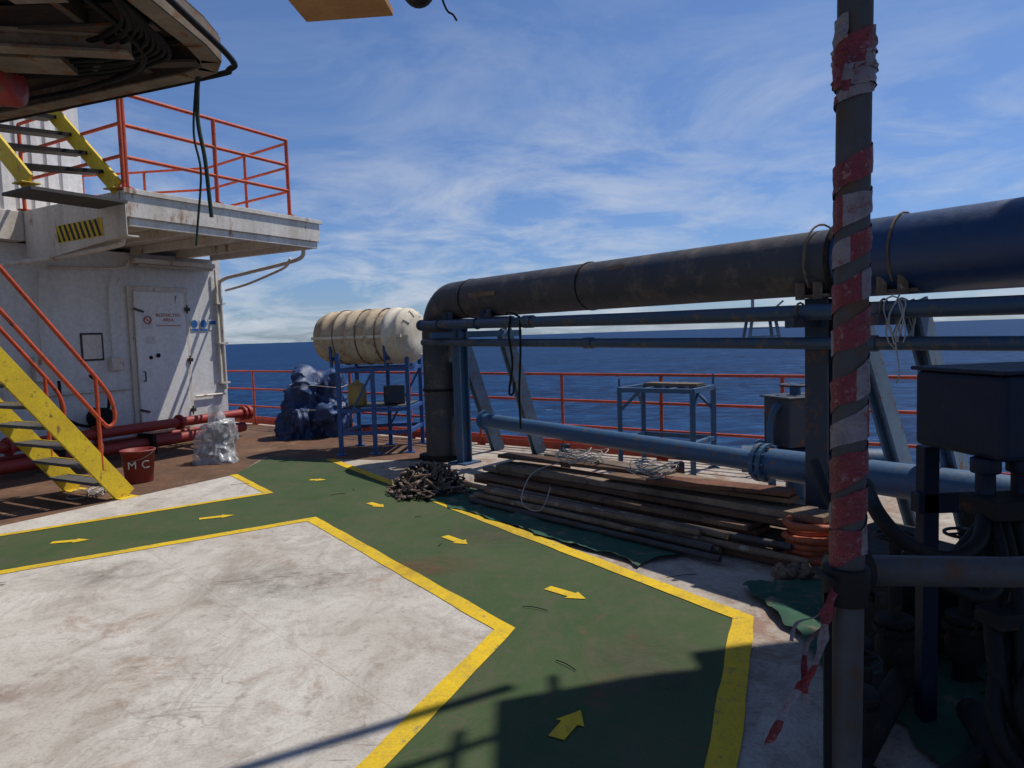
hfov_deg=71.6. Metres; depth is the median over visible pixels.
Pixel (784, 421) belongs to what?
blue valve manifold
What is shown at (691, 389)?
blue steel workbench
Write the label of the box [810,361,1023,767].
hydraulic control unit
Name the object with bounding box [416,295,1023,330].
utility pipe
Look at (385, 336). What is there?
liferaft canister
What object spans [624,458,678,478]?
coiled wire
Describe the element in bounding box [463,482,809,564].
scaffold tube bundle
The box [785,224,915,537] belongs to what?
pipe support frame
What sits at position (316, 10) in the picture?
overhead plywood board
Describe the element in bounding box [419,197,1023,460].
process pipe
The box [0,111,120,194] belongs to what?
yellow upper stair
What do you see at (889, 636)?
valve cluster
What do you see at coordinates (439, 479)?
pile
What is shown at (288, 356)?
sea water
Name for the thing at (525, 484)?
loose wire
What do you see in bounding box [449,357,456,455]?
blue standpipe
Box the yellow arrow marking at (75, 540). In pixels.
[50,539,88,543]
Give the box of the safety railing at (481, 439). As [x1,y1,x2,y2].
[227,370,916,460]
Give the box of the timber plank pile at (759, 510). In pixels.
[474,451,828,565]
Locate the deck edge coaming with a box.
[252,416,1009,474]
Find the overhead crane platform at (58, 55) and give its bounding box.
[0,0,237,122]
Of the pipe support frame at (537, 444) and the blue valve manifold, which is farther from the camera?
the pipe support frame at (537, 444)
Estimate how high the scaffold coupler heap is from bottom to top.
0.094 m
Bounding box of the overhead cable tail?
[442,0,456,20]
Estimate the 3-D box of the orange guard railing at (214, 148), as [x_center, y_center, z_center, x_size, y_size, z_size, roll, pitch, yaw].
[-4.027,-3.023,9.633,0.164,1.153,2.724,0,5,30]
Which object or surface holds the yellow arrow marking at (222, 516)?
on the green walkway
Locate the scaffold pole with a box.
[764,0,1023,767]
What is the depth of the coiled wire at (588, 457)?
6.41 m
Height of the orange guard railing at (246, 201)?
1.119 m
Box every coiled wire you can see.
[555,447,608,463]
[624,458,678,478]
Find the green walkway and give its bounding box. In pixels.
[0,456,732,767]
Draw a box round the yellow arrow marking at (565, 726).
[548,710,583,739]
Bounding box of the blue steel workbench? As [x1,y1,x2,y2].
[617,374,719,475]
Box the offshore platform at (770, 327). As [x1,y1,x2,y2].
[742,300,783,336]
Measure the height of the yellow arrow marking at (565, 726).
0.001 m
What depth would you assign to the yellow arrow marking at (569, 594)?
4.35 m
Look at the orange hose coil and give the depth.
4.61 m
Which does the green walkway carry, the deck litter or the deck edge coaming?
the deck litter
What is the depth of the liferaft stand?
9.91 m
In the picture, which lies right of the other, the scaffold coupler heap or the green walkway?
the scaffold coupler heap
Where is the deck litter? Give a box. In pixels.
[232,483,703,669]
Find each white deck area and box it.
[0,476,262,533]
[0,521,493,767]
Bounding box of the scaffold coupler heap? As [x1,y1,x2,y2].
[771,561,814,579]
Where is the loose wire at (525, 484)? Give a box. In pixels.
[521,463,558,510]
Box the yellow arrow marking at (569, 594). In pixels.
[545,586,585,598]
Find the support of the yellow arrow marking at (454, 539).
on the green walkway
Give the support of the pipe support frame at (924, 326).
on the deck
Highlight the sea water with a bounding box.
[225,319,1023,472]
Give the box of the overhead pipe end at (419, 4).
[405,0,431,8]
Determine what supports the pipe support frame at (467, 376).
on the deck
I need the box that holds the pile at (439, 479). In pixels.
[386,460,471,500]
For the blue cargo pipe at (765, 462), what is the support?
on the deck
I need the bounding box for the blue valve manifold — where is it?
[742,383,884,498]
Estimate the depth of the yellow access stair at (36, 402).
7.22 m
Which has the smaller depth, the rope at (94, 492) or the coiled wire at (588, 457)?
the coiled wire at (588, 457)
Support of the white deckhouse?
on the rusty deck area at (30, 494)
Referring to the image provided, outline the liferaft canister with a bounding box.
[311,307,422,367]
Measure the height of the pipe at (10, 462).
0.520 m
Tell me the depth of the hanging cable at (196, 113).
5.33 m
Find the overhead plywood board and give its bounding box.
[288,0,392,21]
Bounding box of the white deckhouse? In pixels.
[0,108,321,456]
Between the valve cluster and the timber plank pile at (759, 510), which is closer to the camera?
the valve cluster
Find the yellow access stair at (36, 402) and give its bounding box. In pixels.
[0,265,138,499]
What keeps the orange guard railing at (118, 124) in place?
on the white deckhouse
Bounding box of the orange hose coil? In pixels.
[781,515,829,566]
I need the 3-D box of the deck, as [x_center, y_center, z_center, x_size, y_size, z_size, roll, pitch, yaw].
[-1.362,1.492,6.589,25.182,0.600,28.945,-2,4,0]
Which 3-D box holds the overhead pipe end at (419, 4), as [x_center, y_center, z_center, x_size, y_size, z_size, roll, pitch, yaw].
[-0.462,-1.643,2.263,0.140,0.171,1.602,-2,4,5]
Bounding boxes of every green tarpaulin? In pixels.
[405,487,682,565]
[742,577,1012,766]
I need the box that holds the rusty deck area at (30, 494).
[0,424,426,525]
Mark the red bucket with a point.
(138, 464)
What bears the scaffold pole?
on the deck
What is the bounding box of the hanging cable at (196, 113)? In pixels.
[192,76,213,245]
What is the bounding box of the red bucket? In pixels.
[118,447,155,483]
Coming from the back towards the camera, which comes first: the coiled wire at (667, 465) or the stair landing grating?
the stair landing grating
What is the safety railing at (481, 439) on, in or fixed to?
on the deck
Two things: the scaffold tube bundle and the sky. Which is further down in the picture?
the scaffold tube bundle
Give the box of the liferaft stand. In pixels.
[334,353,425,455]
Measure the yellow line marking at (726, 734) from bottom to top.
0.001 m
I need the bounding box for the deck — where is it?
[171,422,958,767]
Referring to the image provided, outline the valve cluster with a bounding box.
[862,512,1012,767]
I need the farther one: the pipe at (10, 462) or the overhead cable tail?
the pipe at (10, 462)
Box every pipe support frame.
[429,312,504,465]
[466,309,545,453]
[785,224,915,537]
[871,211,969,531]
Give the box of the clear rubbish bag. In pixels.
[193,402,238,465]
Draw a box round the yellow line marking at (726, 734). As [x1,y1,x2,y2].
[0,459,753,767]
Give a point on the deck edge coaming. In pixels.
(477, 434)
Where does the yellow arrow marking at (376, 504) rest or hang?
on the green walkway
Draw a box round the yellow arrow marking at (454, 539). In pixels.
[442,535,466,543]
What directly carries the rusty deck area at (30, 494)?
on the deck
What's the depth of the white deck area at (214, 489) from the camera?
7.26 m
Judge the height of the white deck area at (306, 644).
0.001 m
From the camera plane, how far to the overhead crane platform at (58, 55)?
4.72 m
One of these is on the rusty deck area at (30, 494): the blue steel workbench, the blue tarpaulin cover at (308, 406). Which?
the blue tarpaulin cover at (308, 406)
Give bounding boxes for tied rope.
[883,293,915,383]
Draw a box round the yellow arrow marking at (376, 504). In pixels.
[366,502,383,506]
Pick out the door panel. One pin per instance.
(165, 393)
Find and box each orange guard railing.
[16,99,127,210]
[82,143,286,207]
[120,95,294,215]
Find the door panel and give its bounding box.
[132,291,191,432]
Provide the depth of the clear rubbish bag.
9.55 m
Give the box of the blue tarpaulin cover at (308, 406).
[274,364,356,440]
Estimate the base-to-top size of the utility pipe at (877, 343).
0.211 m
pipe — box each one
[0,405,253,474]
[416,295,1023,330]
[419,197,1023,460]
[420,335,1023,351]
[476,410,1009,499]
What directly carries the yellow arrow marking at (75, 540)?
on the green walkway
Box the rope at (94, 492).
[66,442,106,499]
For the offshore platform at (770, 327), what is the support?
in the sea water
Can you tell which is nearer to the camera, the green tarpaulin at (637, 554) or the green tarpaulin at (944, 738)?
the green tarpaulin at (944, 738)
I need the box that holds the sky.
[77,0,1023,343]
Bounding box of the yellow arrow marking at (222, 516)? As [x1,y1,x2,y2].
[199,515,230,519]
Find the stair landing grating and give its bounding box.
[2,186,127,208]

